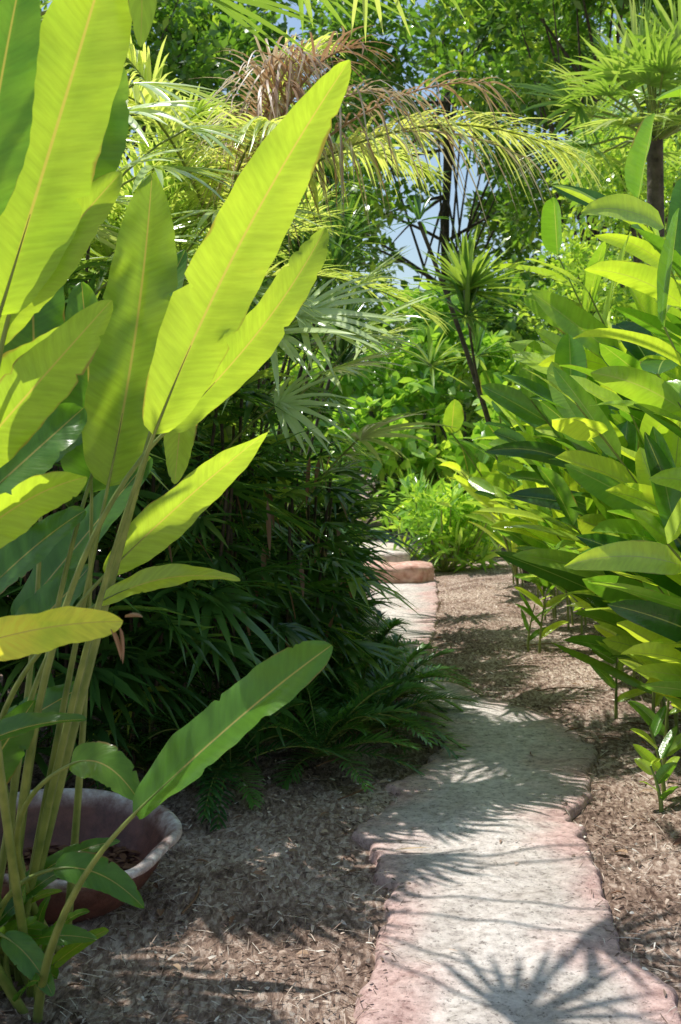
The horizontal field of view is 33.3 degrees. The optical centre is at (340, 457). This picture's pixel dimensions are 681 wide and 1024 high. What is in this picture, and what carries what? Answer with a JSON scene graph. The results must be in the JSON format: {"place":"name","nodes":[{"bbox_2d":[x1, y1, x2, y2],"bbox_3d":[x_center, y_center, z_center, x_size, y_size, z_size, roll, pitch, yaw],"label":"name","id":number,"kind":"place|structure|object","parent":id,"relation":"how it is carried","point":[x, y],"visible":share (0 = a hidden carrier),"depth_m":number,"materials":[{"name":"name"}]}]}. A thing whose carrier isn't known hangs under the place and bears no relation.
{"place":"outdoors","nodes":[
{"label":"outdoors","id":0,"kind":"place"},
{"bbox_2d":[40,0,52,19],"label":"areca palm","id":1,"kind":"object","parent":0,"point":[43,5],"visible":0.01,"depth_m":4.67,"materials":[{"name":"green plant"}]},
{"bbox_2d":[0,470,680,1023],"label":"ground","id":2,"kind":"structure","parent":0,"point":[138,952],"depth_m":4.15,"materials":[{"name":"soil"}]},
{"bbox_2d":[0,788,181,924],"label":"terracotta bowl","id":3,"kind":"object","parent":2,"relation":"on","point":[152,838],"visible":0.56,"depth_m":3.97,"materials":[{"name":"brown ceramic"}]},
{"bbox_2d":[5,841,157,879],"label":"bowl leaf litter","id":4,"kind":"object","parent":3,"relation":"in","point":[113,856],"visible":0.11,"depth_m":3.91,"materials":[{"name":"brown plant"}]},
{"bbox_2d":[40,0,282,227],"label":"shade tree","id":5,"kind":"object","parent":2,"relation":"on","point":[198,61],"visible":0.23,"depth_m":21.65,"materials":[{"name":"green plant"}]},
{"bbox_2d":[0,0,350,1022],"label":"heliconia plant","id":6,"kind":"object","parent":2,"relation":"on","point":[96,394],"visible":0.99,"depth_m":2.64,"materials":[{"name":"green plant"}]},
{"bbox_2d":[0,243,428,791],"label":"lady palm thicket","id":7,"kind":"object","parent":2,"relation":"on","point":[285,584],"visible":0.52,"depth_m":5.45,"materials":[{"name":"green plant"}]},
{"bbox_2d":[98,135,343,284],"bbox_3d":[-1.418,-0.400,8.681,2.791,3.804,2.515,0,0,-38],"label":"areca palm","id":8,"kind":"object","parent":2,"relation":"on","point":[280,253],"visible":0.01,"depth_m":8.35,"materials":[{"name":"green plant"}]},
{"bbox_2d":[18,84,453,670],"bbox_3d":[-1.539,-0.565,7.726,3.522,4.135,3.299,0,0,43],"label":"areca palm","id":9,"kind":"object","parent":2,"relation":"on","point":[112,218],"visible":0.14,"depth_m":7.28,"materials":[{"name":"green plant"}]},
{"bbox_2d":[41,0,504,60],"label":"fan palm tree","id":10,"kind":"object","parent":2,"relation":"on","point":[230,8],"visible":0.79,"depth_m":4.58,"materials":[{"name":"green plant"}]},
{"bbox_2d":[94,82,455,676],"bbox_3d":[-0.661,-0.180,6.264,2.653,3.365,3.904,0,0,41],"label":"fan palm","id":11,"kind":"object","parent":2,"relation":"on","point":[320,311],"visible":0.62,"depth_m":5.51,"materials":[{"name":"green plant"}]},
{"bbox_2d":[123,0,430,384],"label":"shade tree","id":12,"kind":"object","parent":2,"relation":"on","point":[394,72],"visible":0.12,"depth_m":24.49,"materials":[{"name":"green plant"}]},
{"bbox_2d":[86,585,484,832],"bbox_3d":[0.000,1.301,7.584,1.955,0.618,6.440,0,0,7],"label":"cycad","id":13,"kind":"object","parent":2,"relation":"on","point":[354,709],"visible":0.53,"depth_m":5.49,"materials":[{"name":"green plant"}]},
{"bbox_2d":[124,25,610,682],"bbox_3d":[-0.024,-0.549,6.682,3.117,4.110,2.126,0,0,0],"label":"coconut palm","id":14,"kind":"object","parent":2,"relation":"on","point":[290,79],"visible":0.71,"depth_m":6.55,"materials":[{"name":"green plant"}]},
{"bbox_2d":[67,581,680,1020],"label":"fallen leaves","id":15,"kind":"object","parent":2,"relation":"on","point":[231,919],"visible":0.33,"depth_m":4.63,"materials":[{"name":"brown plant"}]},
{"bbox_2d":[256,282,520,551],"bbox_3d":[0.887,-0.689,17.560,4.781,4.420,4.140,0,0,0],"label":"broadleaf shrub","id":16,"kind":"object","parent":2,"relation":"on","point":[390,394],"visible":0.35,"depth_m":17.46,"materials":[{"name":"green plant"}]},
{"bbox_2d":[255,133,530,582],"bbox_3d":[0.588,-0.697,10.894,2.260,4.424,5.313,0,0,34],"label":"dracaena","id":17,"kind":"object","parent":2,"relation":"on","point":[466,272],"visible":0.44,"depth_m":10.79,"materials":[{"name":"green plant"}]},
{"bbox_2d":[363,560,433,583],"bbox_3d":[0.604,1.413,13.592,1.031,0.298,0.835,0,0,0],"label":"stone step","id":18,"kind":"object","parent":2,"relation":"on","point":[415,571],"visible":0.53,"depth_m":13.24,"materials":[{"name":"beige stone"}]},
{"bbox_2d":[204,254,631,522],"bbox_3d":[2.810,-1.011,25.504,31.982,6.616,11.742,0,0,0],"label":"distant foliage","id":19,"kind":"object","parent":2,"relation":"on","point":[472,415],"visible":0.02,"depth_m":22.53,"materials":[{"name":"green plant"}]},
{"bbox_2d":[371,468,501,572],"bbox_3d":[1.431,0.898,14.833,2.048,1.543,1.554,0,0,42],"label":"leafy shrub","id":20,"kind":"object","parent":2,"relation":"on","point":[450,532],"visible":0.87,"depth_m":14.65,"materials":[{"name":"green plant"}]},
{"bbox_2d":[312,0,597,382],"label":"shade tree","id":21,"kind":"object","parent":2,"relation":"on","point":[432,45],"visible":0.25,"depth_m":30.41,"materials":[{"name":"green plant"}]},
{"bbox_2d":[443,370,536,586],"bbox_3d":[1.545,0.317,11.823,0.948,2.373,1.966,0,0,0],"label":"elephant ear plant","id":22,"kind":"object","parent":2,"relation":"on","point":[453,418],"visible":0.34,"depth_m":11.96,"materials":[{"name":"green plant"}]},
{"bbox_2d":[421,0,680,353],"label":"shade tree","id":23,"kind":"object","parent":2,"relation":"on","point":[550,52],"visible":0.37,"depth_m":24.34,"materials":[{"name":"green plant"}]},
{"bbox_2d":[436,85,680,735],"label":"ginger plants","id":24,"kind":"object","parent":2,"relation":"on","point":[590,522],"visible":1,"depth_m":4.97,"materials":[{"name":"green plant"}]},
{"bbox_2d":[471,3,680,249],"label":"shade tree","id":25,"kind":"object","parent":2,"relation":"on","point":[605,31],"visible":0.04,"depth_m":31.72,"materials":[{"name":"green plant"}]},
{"bbox_2d":[506,0,680,298],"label":"fan palm tree","id":26,"kind":"object","parent":2,"relation":"on","point":[648,65],"visible":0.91,"depth_m":11.09,"materials":[{"name":"green plant"}]},
{"bbox_2d":[514,573,680,811],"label":"ginger seedlings","id":27,"kind":"object","parent":2,"relation":"on","point":[649,763],"visible":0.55,"depth_m":5.12,"materials":[{"name":"green plant"}]},
{"bbox_2d":[523,105,680,341],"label":"leaved tree","id":28,"kind":"object","parent":2,"relation":"on","point":[619,300],"visible":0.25,"depth_m":13.12,"materials":[{"name":"green plant"}]},
{"bbox_2d":[536,91,680,321],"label":"leaved tree","id":29,"kind":"object","parent":2,"relation":"on","point":[587,233],"visible":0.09,"depth_m":16.21,"materials":[{"name":"green plant"}]},
{"bbox_2d":[623,0,680,170],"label":"shade tree","id":30,"kind":"object","parent":2,"relation":"on","point":[665,8],"visible":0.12,"depth_m":22.66,"materials":[{"name":"green plant"}]},
{"bbox_2d":[41,0,665,460],"label":"sky","id":31,"kind":"structure","parent":0,"point":[406,239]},
{"bbox_2d":[345,541,409,561],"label":"path","id":32,"kind":"structure","parent":0,"point":[402,554],"depth_m":14.35,"materials":[{"name":"stone"}]},
{"bbox_2d":[347,573,680,1023],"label":"garden path","id":33,"kind":"structure","parent":0,"point":[486,916],"depth_m":3.91,"materials":[{"name":"concrete"}]}
]}

